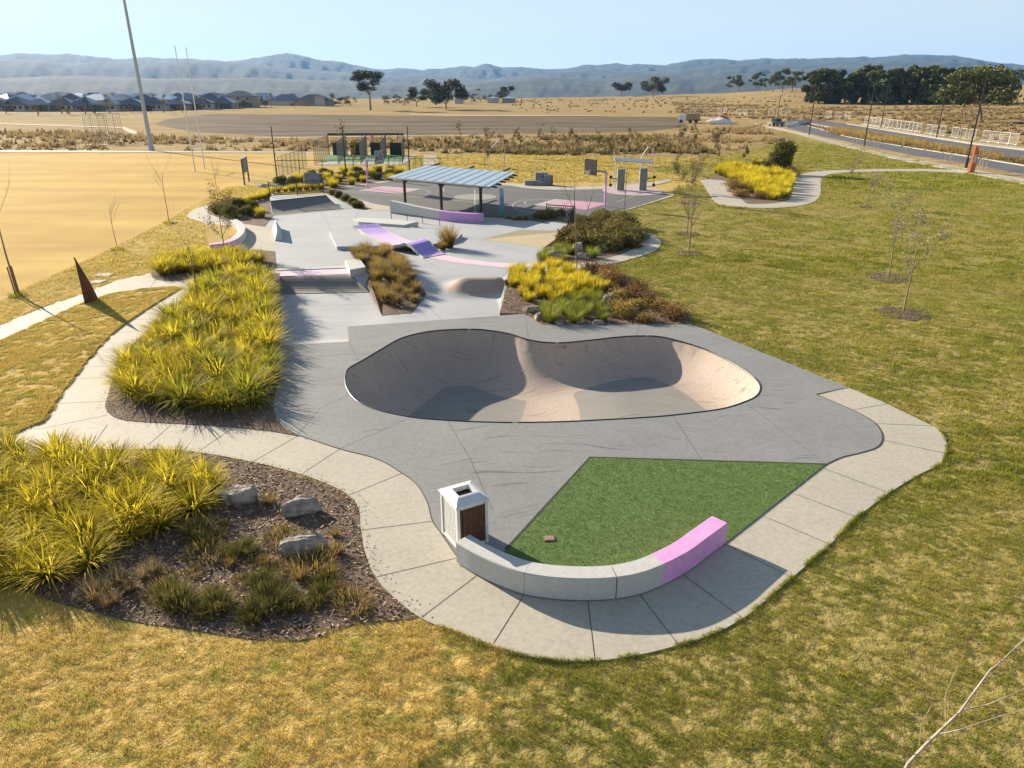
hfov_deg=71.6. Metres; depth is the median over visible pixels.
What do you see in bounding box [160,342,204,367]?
strappy plant
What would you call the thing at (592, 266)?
russet shrub
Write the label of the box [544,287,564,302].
golden grass clump
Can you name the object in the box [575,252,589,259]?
boulder
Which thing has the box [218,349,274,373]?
strappy plant
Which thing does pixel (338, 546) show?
orange grass tuft
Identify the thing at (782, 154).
round bush
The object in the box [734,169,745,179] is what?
golden grass clump
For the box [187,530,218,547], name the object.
tufted plant
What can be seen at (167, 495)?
strappy plant
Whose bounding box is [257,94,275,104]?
house
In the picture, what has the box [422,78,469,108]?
gum tree
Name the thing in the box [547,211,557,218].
dark green shrub
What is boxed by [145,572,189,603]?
tufted plant
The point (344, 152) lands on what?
net pole
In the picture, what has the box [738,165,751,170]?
golden grass clump
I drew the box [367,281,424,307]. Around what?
bark chips
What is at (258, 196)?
golden grass clump
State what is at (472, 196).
court paint
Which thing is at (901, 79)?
gum tree
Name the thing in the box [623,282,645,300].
russet shrub
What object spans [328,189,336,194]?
olive shrub
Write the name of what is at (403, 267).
tussock grass
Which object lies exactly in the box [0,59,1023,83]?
hills
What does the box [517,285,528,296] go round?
golden grass clump
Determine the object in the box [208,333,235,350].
strappy plant
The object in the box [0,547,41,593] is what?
strappy plant
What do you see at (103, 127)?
throwing cage
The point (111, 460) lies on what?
strappy plant
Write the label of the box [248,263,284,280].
strappy plant
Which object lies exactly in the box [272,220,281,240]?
pole jam
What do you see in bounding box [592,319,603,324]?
boulder
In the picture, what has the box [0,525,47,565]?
strappy plant
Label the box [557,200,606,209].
court paint
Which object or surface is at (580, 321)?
boulder
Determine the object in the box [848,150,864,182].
young tree
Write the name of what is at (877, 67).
gum tree
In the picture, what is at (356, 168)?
olive shrub
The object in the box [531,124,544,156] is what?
young tree
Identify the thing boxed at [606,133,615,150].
young tree
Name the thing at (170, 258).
strappy plant
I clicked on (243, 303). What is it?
strappy plant
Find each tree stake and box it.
[6,267,15,294]
[10,266,19,292]
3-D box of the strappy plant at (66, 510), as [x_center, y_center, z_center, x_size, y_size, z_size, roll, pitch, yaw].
[-10.408,3.072,16.322,2.059,0.872,2.048,-7,23,-16]
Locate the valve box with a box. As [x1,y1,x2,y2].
[543,535,555,541]
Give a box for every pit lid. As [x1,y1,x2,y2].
[90,280,106,283]
[95,273,112,276]
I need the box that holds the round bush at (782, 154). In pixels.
[768,138,798,169]
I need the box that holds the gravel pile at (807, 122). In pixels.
[789,120,809,124]
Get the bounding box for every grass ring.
[4,290,27,297]
[110,245,127,250]
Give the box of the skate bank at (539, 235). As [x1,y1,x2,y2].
[482,221,566,247]
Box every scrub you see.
[365,133,716,155]
[512,95,800,112]
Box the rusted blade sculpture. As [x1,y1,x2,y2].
[73,257,97,303]
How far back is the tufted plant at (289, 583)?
14.56 m
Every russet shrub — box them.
[204,200,221,209]
[578,257,601,272]
[593,266,620,279]
[597,260,622,273]
[597,267,628,285]
[600,280,619,292]
[602,297,627,310]
[604,298,639,319]
[607,285,629,302]
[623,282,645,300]
[624,296,648,309]
[627,276,651,291]
[633,287,663,306]
[634,308,658,323]
[649,296,677,310]
[659,299,692,320]
[722,178,739,185]
[725,180,743,191]
[732,188,752,196]
[739,181,753,191]
[752,189,768,198]
[785,164,798,169]
[789,168,803,176]
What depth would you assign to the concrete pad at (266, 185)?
78.31 m
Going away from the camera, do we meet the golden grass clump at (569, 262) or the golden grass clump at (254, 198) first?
the golden grass clump at (569, 262)
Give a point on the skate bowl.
(477, 375)
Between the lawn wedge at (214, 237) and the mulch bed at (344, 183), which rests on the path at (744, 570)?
the lawn wedge at (214, 237)
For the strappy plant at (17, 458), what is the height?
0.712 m
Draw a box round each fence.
[276,156,402,172]
[277,148,306,175]
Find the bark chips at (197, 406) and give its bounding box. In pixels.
[106,277,296,434]
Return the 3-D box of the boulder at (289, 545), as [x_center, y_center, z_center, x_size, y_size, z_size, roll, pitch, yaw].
[-4.643,3.644,15.864,1.084,0.536,0.466,-3,19,-20]
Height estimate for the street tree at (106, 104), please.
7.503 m
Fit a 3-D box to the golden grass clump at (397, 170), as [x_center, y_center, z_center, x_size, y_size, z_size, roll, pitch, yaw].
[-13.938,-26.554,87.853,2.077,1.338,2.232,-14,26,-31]
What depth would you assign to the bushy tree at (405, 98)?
420.44 m
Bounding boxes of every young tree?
[0,178,18,293]
[106,191,121,246]
[145,147,169,220]
[172,214,197,294]
[198,180,241,246]
[208,145,219,196]
[334,119,358,170]
[443,137,455,156]
[456,120,468,154]
[474,132,490,166]
[483,126,496,158]
[512,127,519,148]
[516,132,523,157]
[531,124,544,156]
[547,126,555,148]
[555,158,596,265]
[562,128,574,143]
[573,133,580,163]
[591,130,601,155]
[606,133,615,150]
[613,154,631,211]
[618,135,630,147]
[628,128,643,156]
[655,139,667,159]
[671,152,688,191]
[675,163,714,252]
[676,122,688,157]
[680,151,711,202]
[683,181,711,233]
[690,123,698,156]
[710,126,720,161]
[713,131,722,151]
[742,147,749,158]
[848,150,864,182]
[867,172,882,206]
[881,177,916,276]
[899,200,956,312]
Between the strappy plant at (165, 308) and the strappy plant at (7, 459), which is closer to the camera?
the strappy plant at (7, 459)
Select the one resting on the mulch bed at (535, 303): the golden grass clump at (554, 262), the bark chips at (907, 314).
the golden grass clump at (554, 262)
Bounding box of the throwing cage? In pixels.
[82,113,123,144]
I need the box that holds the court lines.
[347,184,629,218]
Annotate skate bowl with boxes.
[344,329,760,422]
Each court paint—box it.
[359,186,418,193]
[367,187,407,192]
[454,194,495,199]
[535,199,600,209]
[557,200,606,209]
[602,187,662,194]
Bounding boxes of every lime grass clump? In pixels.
[534,301,560,313]
[535,247,551,260]
[537,297,553,307]
[539,302,563,322]
[541,245,555,251]
[550,240,564,248]
[551,296,575,310]
[552,295,565,302]
[554,247,568,253]
[556,252,569,260]
[558,242,575,253]
[559,302,572,315]
[562,290,586,302]
[563,305,587,322]
[569,298,583,308]
[569,298,596,317]
[576,300,594,312]
[583,287,606,303]
[585,245,603,257]
[588,295,606,308]
[593,308,611,320]
[594,304,610,312]
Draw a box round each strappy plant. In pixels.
[0,421,23,449]
[0,426,33,457]
[0,444,17,473]
[0,445,42,481]
[0,448,28,483]
[0,454,32,493]
[0,469,55,506]
[0,474,66,521]
[0,476,20,505]
[0,491,27,519]
[0,502,29,536]
[0,506,56,544]
[0,512,35,581]
[0,519,17,550]
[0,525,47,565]
[0,536,97,599]
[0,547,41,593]
[0,553,22,588]
[1,434,42,465]
[1,457,94,508]
[9,455,58,484]
[9,458,71,490]
[13,481,88,522]
[18,425,91,466]
[18,428,96,473]
[22,491,102,545]
[24,528,79,564]
[29,451,110,496]
[29,496,129,551]
[36,523,134,581]
[41,445,105,480]
[49,458,127,505]
[52,435,115,467]
[56,489,105,516]
[62,437,144,491]
[74,475,137,514]
[77,478,145,526]
[80,472,181,548]
[85,437,149,471]
[91,457,172,503]
[92,505,160,554]
[96,358,146,393]
[96,362,163,405]
[98,338,148,366]
[103,353,144,377]
[106,460,145,486]
[112,352,157,375]
[113,337,157,352]
[115,475,171,507]
[124,378,168,407]
[124,492,190,543]
[126,338,165,357]
[127,342,165,367]
[128,441,176,473]
[131,329,169,347]
[131,342,186,371]
[131,447,207,487]
[132,457,201,501]
[136,353,174,376]
[136,366,183,399]
[137,314,174,335]
[137,323,173,343]
[138,485,192,523]
[139,355,201,387]
[139,360,217,417]
[140,312,199,340]
[141,252,177,275]
[142,439,199,469]
[143,295,197,323]
[144,371,199,410]
[148,261,179,277]
[148,337,175,354]
[151,318,180,337]
[152,340,189,356]
[154,253,182,266]
[154,326,192,346]
[155,349,216,377]
[156,248,181,262]
[156,313,175,324]
[158,309,211,340]
[158,476,225,522]
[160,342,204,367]
[161,360,208,388]
[161,474,212,510]
[164,256,186,272]
[165,304,206,325]
[166,245,193,260]
[166,328,218,355]
[168,453,205,479]
[169,304,200,318]
[171,330,216,349]
[172,256,195,272]
[172,325,208,338]
[172,450,231,499]
[174,274,216,296]
[175,287,204,300]
[175,291,210,313]
[176,276,227,296]
[176,336,244,376]
[177,377,233,414]
[178,342,243,378]
[180,256,197,267]
[180,292,224,316]
[183,307,216,335]
[184,352,242,386]
[185,247,204,258]
[185,283,223,300]
[185,465,241,508]
[188,244,208,255]
[188,297,234,316]
[189,243,205,251]
[189,318,234,345]
[190,256,211,272]
[190,286,233,306]
[192,250,219,267]
[192,267,237,290]
[194,304,233,322]
[195,367,233,391]
[197,262,233,279]
[198,315,230,336]
[198,383,253,418]
[201,243,220,254]
[203,251,231,270]
[203,251,233,267]
[207,305,237,331]
[207,319,247,340]
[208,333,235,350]
[209,339,235,352]
[210,280,251,300]
[211,275,241,291]
[212,298,251,321]
[212,357,284,407]
[213,244,234,254]
[213,259,243,277]
[214,341,253,371]
[218,241,247,252]
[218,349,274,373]
[220,364,263,383]
[221,333,253,351]
[222,253,242,267]
[223,257,258,273]
[223,292,246,305]
[223,333,264,355]
[224,247,247,256]
[225,251,243,261]
[227,296,258,315]
[227,316,267,347]
[228,267,255,284]
[228,312,275,338]
[229,278,245,288]
[229,288,259,304]
[229,322,271,349]
[229,383,275,412]
[230,281,276,303]
[231,248,260,265]
[231,313,253,331]
[232,268,281,291]
[232,342,262,362]
[234,361,291,389]
[235,248,258,254]
[236,307,270,322]
[236,320,297,351]
[237,250,260,259]
[237,269,274,286]
[239,288,288,317]
[240,274,281,297]
[240,304,294,328]
[242,343,292,369]
[245,260,267,273]
[246,356,285,384]
[247,338,286,360]
[248,247,275,262]
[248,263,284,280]
[249,305,274,320]
[250,290,281,311]
[254,288,277,301]
[254,318,286,338]
[261,269,277,280]
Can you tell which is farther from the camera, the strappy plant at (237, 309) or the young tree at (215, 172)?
the young tree at (215, 172)
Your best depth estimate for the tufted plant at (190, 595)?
14.13 m
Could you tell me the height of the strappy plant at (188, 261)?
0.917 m
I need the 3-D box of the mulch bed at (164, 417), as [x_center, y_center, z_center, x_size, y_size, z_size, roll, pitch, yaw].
[-12.662,-1.648,29.923,6.170,0.750,21.734,-7,23,-17]
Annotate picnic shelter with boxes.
[388,163,516,212]
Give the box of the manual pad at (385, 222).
[351,218,417,227]
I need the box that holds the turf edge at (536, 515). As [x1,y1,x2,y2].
[505,456,825,549]
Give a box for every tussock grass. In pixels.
[348,243,366,256]
[350,250,374,263]
[358,240,374,249]
[358,246,373,258]
[366,264,389,281]
[368,244,385,257]
[369,254,382,263]
[369,258,389,274]
[371,279,387,293]
[371,284,394,303]
[377,241,396,256]
[380,266,404,282]
[384,258,392,268]
[386,250,405,263]
[387,254,408,270]
[387,279,405,294]
[388,291,403,305]
[392,259,414,275]
[393,255,413,264]
[393,273,410,286]
[398,287,411,297]
[400,266,419,281]
[405,293,420,302]
[406,278,422,292]
[434,222,462,247]
[436,239,450,249]
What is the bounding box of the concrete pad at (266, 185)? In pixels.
[257,184,278,186]
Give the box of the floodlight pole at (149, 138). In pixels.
[123,0,154,150]
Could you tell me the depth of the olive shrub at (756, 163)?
93.43 m
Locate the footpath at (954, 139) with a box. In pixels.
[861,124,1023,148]
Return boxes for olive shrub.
[210,204,222,213]
[220,203,240,216]
[228,197,246,208]
[238,204,254,215]
[244,199,260,210]
[272,175,286,183]
[285,176,300,184]
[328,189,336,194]
[333,176,342,182]
[333,190,342,196]
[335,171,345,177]
[340,194,351,199]
[348,172,360,180]
[348,197,356,203]
[351,200,364,207]
[354,166,362,171]
[356,170,368,176]
[370,171,382,178]
[373,166,381,172]
[749,160,761,165]
[760,160,773,168]
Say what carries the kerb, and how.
on the ground at (54, 211)
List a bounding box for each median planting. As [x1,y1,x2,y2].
[812,125,1023,163]
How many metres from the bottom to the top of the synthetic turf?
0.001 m
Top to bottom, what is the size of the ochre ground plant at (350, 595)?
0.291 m
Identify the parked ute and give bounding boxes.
[767,119,784,125]
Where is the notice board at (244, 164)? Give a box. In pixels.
[240,156,249,184]
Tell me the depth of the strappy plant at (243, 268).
38.84 m
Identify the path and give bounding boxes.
[0,150,350,152]
[0,194,946,661]
[324,179,674,222]
[423,155,439,164]
[542,232,660,270]
[701,169,966,207]
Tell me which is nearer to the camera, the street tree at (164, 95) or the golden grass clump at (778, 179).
the golden grass clump at (778, 179)
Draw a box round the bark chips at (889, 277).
[866,272,908,282]
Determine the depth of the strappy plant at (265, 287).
34.87 m
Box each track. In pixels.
[0,123,139,133]
[208,135,483,138]
[410,114,601,115]
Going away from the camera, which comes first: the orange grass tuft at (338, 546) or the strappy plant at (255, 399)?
the orange grass tuft at (338, 546)
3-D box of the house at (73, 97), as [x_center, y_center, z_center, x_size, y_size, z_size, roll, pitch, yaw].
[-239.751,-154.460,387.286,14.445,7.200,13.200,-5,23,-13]
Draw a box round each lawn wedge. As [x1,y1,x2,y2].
[0,287,176,433]
[205,224,236,242]
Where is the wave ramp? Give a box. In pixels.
[353,224,444,257]
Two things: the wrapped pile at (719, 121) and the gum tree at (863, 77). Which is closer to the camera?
the wrapped pile at (719, 121)
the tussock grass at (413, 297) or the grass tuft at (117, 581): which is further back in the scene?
the tussock grass at (413, 297)
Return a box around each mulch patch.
[676,232,698,235]
[676,250,700,255]
[864,272,908,282]
[878,306,928,320]
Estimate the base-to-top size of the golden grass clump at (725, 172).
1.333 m
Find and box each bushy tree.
[329,92,337,104]
[337,97,348,104]
[342,96,356,105]
[381,95,389,103]
[392,94,401,103]
[399,97,409,104]
[475,88,486,100]
[493,90,504,97]
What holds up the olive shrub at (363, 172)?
on the mulch bed at (344, 183)
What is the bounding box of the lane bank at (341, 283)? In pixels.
[280,274,368,293]
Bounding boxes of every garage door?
[2,106,10,110]
[38,106,48,110]
[50,106,58,110]
[94,106,102,110]
[132,105,141,110]
[222,104,230,108]
[241,103,252,107]
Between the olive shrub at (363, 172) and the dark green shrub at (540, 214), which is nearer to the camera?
the dark green shrub at (540, 214)
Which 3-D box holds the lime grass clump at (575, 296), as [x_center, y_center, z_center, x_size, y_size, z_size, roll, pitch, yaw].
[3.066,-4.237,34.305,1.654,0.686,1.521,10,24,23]
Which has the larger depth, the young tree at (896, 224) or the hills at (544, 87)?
the hills at (544, 87)
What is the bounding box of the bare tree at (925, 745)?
[898,614,1023,767]
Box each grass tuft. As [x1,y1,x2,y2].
[71,575,111,605]
[74,571,100,592]
[94,562,133,587]
[95,589,117,608]
[96,579,112,594]
[100,585,124,610]
[112,576,142,593]
[129,559,153,579]
[137,553,165,573]
[214,517,230,525]
[222,554,237,566]
[254,550,275,563]
[257,489,280,504]
[285,561,312,580]
[313,559,338,577]
[324,538,346,554]
[325,560,339,572]
[328,525,341,537]
[331,578,349,591]
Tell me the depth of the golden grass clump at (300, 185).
74.07 m
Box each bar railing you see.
[268,179,324,196]
[546,203,573,226]
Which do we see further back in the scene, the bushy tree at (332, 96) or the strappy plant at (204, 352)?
the bushy tree at (332, 96)
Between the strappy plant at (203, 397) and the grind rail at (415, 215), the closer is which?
the strappy plant at (203, 397)
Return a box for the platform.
[329,225,461,249]
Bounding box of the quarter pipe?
[270,194,343,215]
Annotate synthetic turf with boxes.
[503,457,823,565]
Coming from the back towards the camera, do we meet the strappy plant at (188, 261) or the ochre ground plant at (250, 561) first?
the strappy plant at (188, 261)
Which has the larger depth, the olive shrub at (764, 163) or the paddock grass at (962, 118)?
the paddock grass at (962, 118)
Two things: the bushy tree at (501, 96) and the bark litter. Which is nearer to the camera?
the bark litter
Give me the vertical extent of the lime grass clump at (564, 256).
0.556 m
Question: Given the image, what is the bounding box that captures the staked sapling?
[978,152,987,170]
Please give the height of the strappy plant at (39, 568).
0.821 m
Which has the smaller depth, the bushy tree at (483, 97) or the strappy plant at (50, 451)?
the strappy plant at (50, 451)
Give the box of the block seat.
[525,172,552,185]
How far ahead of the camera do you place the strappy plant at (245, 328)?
29.05 m
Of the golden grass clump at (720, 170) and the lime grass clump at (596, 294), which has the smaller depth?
the lime grass clump at (596, 294)
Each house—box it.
[0,93,14,98]
[0,96,28,110]
[7,94,43,100]
[24,98,51,110]
[40,94,61,100]
[49,97,73,110]
[59,92,71,95]
[62,94,81,100]
[72,97,97,110]
[75,93,88,96]
[75,94,119,101]
[93,98,120,110]
[110,94,132,101]
[119,97,145,110]
[133,94,152,100]
[145,96,170,110]
[154,93,178,100]
[167,98,192,109]
[173,93,183,96]
[179,94,199,101]
[191,97,215,108]
[200,93,218,100]
[212,96,239,108]
[222,91,259,107]
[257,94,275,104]
[269,94,300,105]
[296,94,334,105]
[314,95,326,105]
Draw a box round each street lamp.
[809,83,818,134]
[863,81,883,145]
[880,84,888,127]
[936,85,947,137]
[964,70,992,167]
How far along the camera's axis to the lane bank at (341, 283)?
39.09 m
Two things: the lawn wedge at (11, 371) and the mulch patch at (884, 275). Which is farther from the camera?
the mulch patch at (884, 275)
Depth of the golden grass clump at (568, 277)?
37.39 m
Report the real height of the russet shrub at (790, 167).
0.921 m
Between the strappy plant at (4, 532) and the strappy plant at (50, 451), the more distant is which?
the strappy plant at (50, 451)
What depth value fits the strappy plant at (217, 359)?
25.40 m
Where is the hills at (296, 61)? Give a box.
[0,53,1023,78]
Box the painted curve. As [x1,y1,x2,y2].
[415,254,532,267]
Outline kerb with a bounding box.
[807,123,1023,165]
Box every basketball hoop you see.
[365,150,384,188]
[584,158,606,206]
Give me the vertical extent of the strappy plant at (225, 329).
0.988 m
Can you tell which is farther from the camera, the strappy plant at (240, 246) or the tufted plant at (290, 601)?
the strappy plant at (240, 246)
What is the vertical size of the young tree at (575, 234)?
6.442 m
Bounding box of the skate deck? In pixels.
[274,314,881,552]
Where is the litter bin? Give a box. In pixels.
[438,480,489,547]
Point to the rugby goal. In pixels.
(186, 114)
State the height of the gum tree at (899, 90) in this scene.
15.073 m
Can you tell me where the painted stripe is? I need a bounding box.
[275,266,348,275]
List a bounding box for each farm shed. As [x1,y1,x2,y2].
[454,95,462,103]
[486,96,498,102]
[501,96,516,102]
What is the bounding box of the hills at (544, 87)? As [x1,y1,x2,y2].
[0,73,1023,98]
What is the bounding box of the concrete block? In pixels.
[345,259,365,276]
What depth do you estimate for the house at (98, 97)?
381.14 m
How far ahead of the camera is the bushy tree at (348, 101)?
414.35 m
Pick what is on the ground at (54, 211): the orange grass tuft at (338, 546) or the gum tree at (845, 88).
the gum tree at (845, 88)
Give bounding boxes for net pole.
[270,126,277,175]
[341,126,347,176]
[407,126,409,169]
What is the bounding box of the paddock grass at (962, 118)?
[671,101,1023,143]
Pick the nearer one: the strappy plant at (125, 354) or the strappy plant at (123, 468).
the strappy plant at (123, 468)
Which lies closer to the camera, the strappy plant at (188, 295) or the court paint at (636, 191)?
the strappy plant at (188, 295)
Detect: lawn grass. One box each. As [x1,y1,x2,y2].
[0,140,1023,767]
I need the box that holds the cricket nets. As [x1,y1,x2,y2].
[312,133,416,164]
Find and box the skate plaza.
[266,194,546,344]
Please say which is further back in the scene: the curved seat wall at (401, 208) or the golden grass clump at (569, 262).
the curved seat wall at (401, 208)
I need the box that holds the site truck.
[678,113,700,122]
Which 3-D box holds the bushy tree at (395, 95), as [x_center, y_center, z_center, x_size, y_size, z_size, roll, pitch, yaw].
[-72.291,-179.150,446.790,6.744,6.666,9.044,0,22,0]
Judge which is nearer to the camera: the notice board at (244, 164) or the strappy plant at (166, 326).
the strappy plant at (166, 326)
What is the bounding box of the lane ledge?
[275,266,345,270]
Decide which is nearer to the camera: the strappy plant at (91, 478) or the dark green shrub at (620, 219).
the strappy plant at (91, 478)
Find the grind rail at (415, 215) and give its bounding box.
[391,212,439,223]
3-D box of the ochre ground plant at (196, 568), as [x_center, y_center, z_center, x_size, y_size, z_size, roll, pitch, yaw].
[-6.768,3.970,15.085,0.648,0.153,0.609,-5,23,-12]
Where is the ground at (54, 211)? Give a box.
[0,85,1023,767]
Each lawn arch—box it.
[489,141,504,167]
[640,146,653,171]
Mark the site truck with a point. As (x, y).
(691, 117)
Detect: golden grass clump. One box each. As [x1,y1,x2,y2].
[247,193,257,200]
[254,205,266,216]
[255,193,262,199]
[257,190,268,198]
[262,188,272,197]
[284,184,295,190]
[293,172,303,181]
[295,183,303,189]
[322,171,331,179]
[323,175,335,185]
[327,178,339,187]
[339,164,349,172]
[344,176,356,184]
[358,175,366,181]
[365,167,375,174]
[385,172,394,179]
[393,164,403,174]
[503,263,524,275]
[506,276,520,286]
[509,268,527,283]
[513,261,531,273]
[517,271,542,291]
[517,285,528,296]
[521,290,537,301]
[524,270,541,282]
[526,267,541,277]
[528,259,548,275]
[532,260,547,272]
[532,282,552,298]
[543,254,563,270]
[543,271,566,289]
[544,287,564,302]
[545,267,561,276]
[549,265,563,272]
[550,276,569,291]
[553,280,581,297]
[554,270,574,284]
[559,261,575,270]
[561,261,577,274]
[568,289,583,296]
[569,271,588,292]
[572,268,590,278]
[580,285,594,298]
[581,273,597,281]
[581,276,603,293]
[599,277,609,290]
[715,163,727,175]
[717,162,731,167]
[721,166,733,176]
[726,170,735,177]
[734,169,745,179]
[735,172,750,178]
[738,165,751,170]
[745,175,758,183]
[746,180,764,192]
[748,167,759,173]
[749,174,766,180]
[754,186,767,193]
[756,167,769,173]
[758,177,772,188]
[762,183,776,192]
[765,184,782,197]
[766,168,778,177]
[769,191,780,199]
[771,177,791,190]
[774,178,787,183]
[780,187,790,197]
[785,178,795,186]
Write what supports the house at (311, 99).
on the ground at (54, 211)
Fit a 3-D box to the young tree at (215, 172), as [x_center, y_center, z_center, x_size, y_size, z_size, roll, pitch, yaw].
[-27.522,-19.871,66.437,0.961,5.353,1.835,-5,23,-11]
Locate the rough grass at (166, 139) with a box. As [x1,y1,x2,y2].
[0,122,784,154]
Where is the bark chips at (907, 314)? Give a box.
[881,306,928,319]
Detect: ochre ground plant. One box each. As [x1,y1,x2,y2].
[137,570,193,607]
[146,565,176,582]
[175,536,233,567]
[180,563,208,580]
[185,580,238,617]
[202,525,228,540]
[227,570,254,590]
[241,555,260,568]
[244,596,274,619]
[256,519,309,550]
[259,554,293,579]
[281,543,337,578]
[297,590,326,613]
[305,575,323,587]
[325,582,380,619]
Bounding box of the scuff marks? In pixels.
[290,324,863,489]
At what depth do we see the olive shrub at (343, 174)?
85.06 m
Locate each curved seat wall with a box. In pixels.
[209,219,245,249]
[390,200,483,222]
[456,516,727,599]
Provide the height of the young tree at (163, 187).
6.085 m
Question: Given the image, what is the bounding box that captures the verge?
[813,126,1023,164]
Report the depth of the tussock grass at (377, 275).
39.03 m
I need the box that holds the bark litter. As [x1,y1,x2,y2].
[78,329,432,617]
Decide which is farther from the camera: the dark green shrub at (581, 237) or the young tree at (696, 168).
the young tree at (696, 168)
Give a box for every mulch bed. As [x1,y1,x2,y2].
[0,450,415,640]
[105,273,298,435]
[151,250,275,280]
[207,194,273,226]
[277,171,386,189]
[326,193,367,209]
[350,249,425,315]
[500,266,692,324]
[503,214,561,221]
[537,217,638,263]
[711,173,790,203]
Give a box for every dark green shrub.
[533,209,549,218]
[538,207,553,212]
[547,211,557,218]
[553,207,564,216]
[553,224,591,244]
[562,230,597,249]
[569,222,595,234]
[573,213,594,223]
[577,219,599,226]
[583,229,625,252]
[589,223,626,235]
[590,207,609,216]
[590,208,617,218]
[590,211,614,224]
[600,219,627,230]
[602,212,631,225]
[607,229,643,248]
[610,208,640,225]
[617,220,642,233]
[623,224,650,240]
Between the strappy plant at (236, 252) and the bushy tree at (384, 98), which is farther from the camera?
the bushy tree at (384, 98)
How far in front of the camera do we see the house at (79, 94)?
418.35 m
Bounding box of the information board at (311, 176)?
[304,173,319,189]
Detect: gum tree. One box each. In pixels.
[349,69,384,109]
[407,87,427,106]
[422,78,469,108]
[496,86,514,95]
[611,81,632,96]
[640,76,669,96]
[725,76,734,92]
[732,74,744,91]
[748,72,766,91]
[762,78,771,91]
[769,68,796,91]
[769,74,780,91]
[784,71,803,92]
[801,71,817,102]
[806,70,832,103]
[815,68,843,103]
[825,75,843,94]
[831,69,847,88]
[831,73,862,103]
[846,69,868,102]
[856,64,873,97]
[857,77,879,103]
[864,65,885,103]
[865,70,893,103]
[874,66,908,103]
[890,70,909,103]
[894,68,917,103]
[899,66,936,103]
[907,64,920,102]
[917,67,947,103]
[917,69,934,103]
[924,71,947,104]
[929,64,1023,120]
[930,64,951,101]
[955,68,972,103]
[979,65,1000,102]
[1010,68,1023,80]
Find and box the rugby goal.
[174,46,204,171]
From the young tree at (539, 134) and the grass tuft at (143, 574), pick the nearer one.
the grass tuft at (143, 574)
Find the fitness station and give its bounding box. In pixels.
[609,157,655,189]
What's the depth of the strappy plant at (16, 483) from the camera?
17.67 m
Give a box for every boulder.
[215,483,257,505]
[279,532,327,556]
[280,494,320,517]
[522,306,539,312]
[534,312,542,320]
[549,250,563,258]
[554,318,563,324]
[573,242,582,253]
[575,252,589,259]
[576,317,584,323]
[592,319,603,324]
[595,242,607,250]
[602,292,615,303]
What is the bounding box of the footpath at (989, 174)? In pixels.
[754,123,1023,183]
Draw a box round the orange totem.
[967,145,978,172]
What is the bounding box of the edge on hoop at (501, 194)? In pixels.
[499,188,507,216]
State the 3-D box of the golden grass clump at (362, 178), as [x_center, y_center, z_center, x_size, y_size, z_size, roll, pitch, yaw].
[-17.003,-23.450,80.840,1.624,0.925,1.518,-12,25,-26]
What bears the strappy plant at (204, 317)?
on the mulch bed at (164, 417)
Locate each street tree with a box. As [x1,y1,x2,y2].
[0,100,8,113]
[31,95,38,115]
[55,95,63,113]
[82,95,87,113]
[103,94,110,112]
[122,100,134,112]
[159,94,165,112]
[195,95,205,109]
[212,94,221,109]
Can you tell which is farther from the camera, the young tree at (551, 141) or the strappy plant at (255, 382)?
the young tree at (551, 141)
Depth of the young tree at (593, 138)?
109.55 m
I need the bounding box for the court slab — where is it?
[329,180,670,220]
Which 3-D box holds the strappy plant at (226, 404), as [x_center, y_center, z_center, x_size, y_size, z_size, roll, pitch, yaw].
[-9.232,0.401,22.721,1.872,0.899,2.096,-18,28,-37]
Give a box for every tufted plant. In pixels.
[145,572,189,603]
[152,578,187,610]
[154,579,210,618]
[176,511,219,541]
[186,598,222,623]
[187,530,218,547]
[189,582,239,618]
[196,580,229,603]
[212,540,240,559]
[225,532,262,556]
[227,591,274,629]
[238,578,294,618]
[240,562,284,595]
[262,575,301,601]
[271,588,311,617]
[302,579,339,607]
[305,567,344,594]
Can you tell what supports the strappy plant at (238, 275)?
on the mulch bed at (164, 417)
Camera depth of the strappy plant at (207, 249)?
43.70 m
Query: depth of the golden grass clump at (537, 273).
37.46 m
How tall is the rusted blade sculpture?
2.330 m
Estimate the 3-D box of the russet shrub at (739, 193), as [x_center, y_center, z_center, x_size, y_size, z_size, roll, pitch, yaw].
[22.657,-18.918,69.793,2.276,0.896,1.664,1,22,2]
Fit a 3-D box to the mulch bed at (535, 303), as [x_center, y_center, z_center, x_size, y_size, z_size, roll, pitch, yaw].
[3.735,-4.438,36.726,8.599,0.750,11.386,0,22,0]
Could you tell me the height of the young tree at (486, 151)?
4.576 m
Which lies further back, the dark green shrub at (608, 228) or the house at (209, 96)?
the house at (209, 96)
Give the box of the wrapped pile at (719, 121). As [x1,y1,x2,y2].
[706,118,733,124]
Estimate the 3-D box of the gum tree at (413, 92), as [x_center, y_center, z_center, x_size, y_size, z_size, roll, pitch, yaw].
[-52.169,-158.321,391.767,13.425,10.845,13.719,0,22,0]
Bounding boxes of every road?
[779,124,1023,174]
[784,119,1023,158]
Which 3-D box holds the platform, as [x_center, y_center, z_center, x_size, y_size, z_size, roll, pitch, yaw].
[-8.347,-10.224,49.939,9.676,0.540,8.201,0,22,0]
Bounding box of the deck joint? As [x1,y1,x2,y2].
[300,387,882,554]
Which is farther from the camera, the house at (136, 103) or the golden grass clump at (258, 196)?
the house at (136, 103)

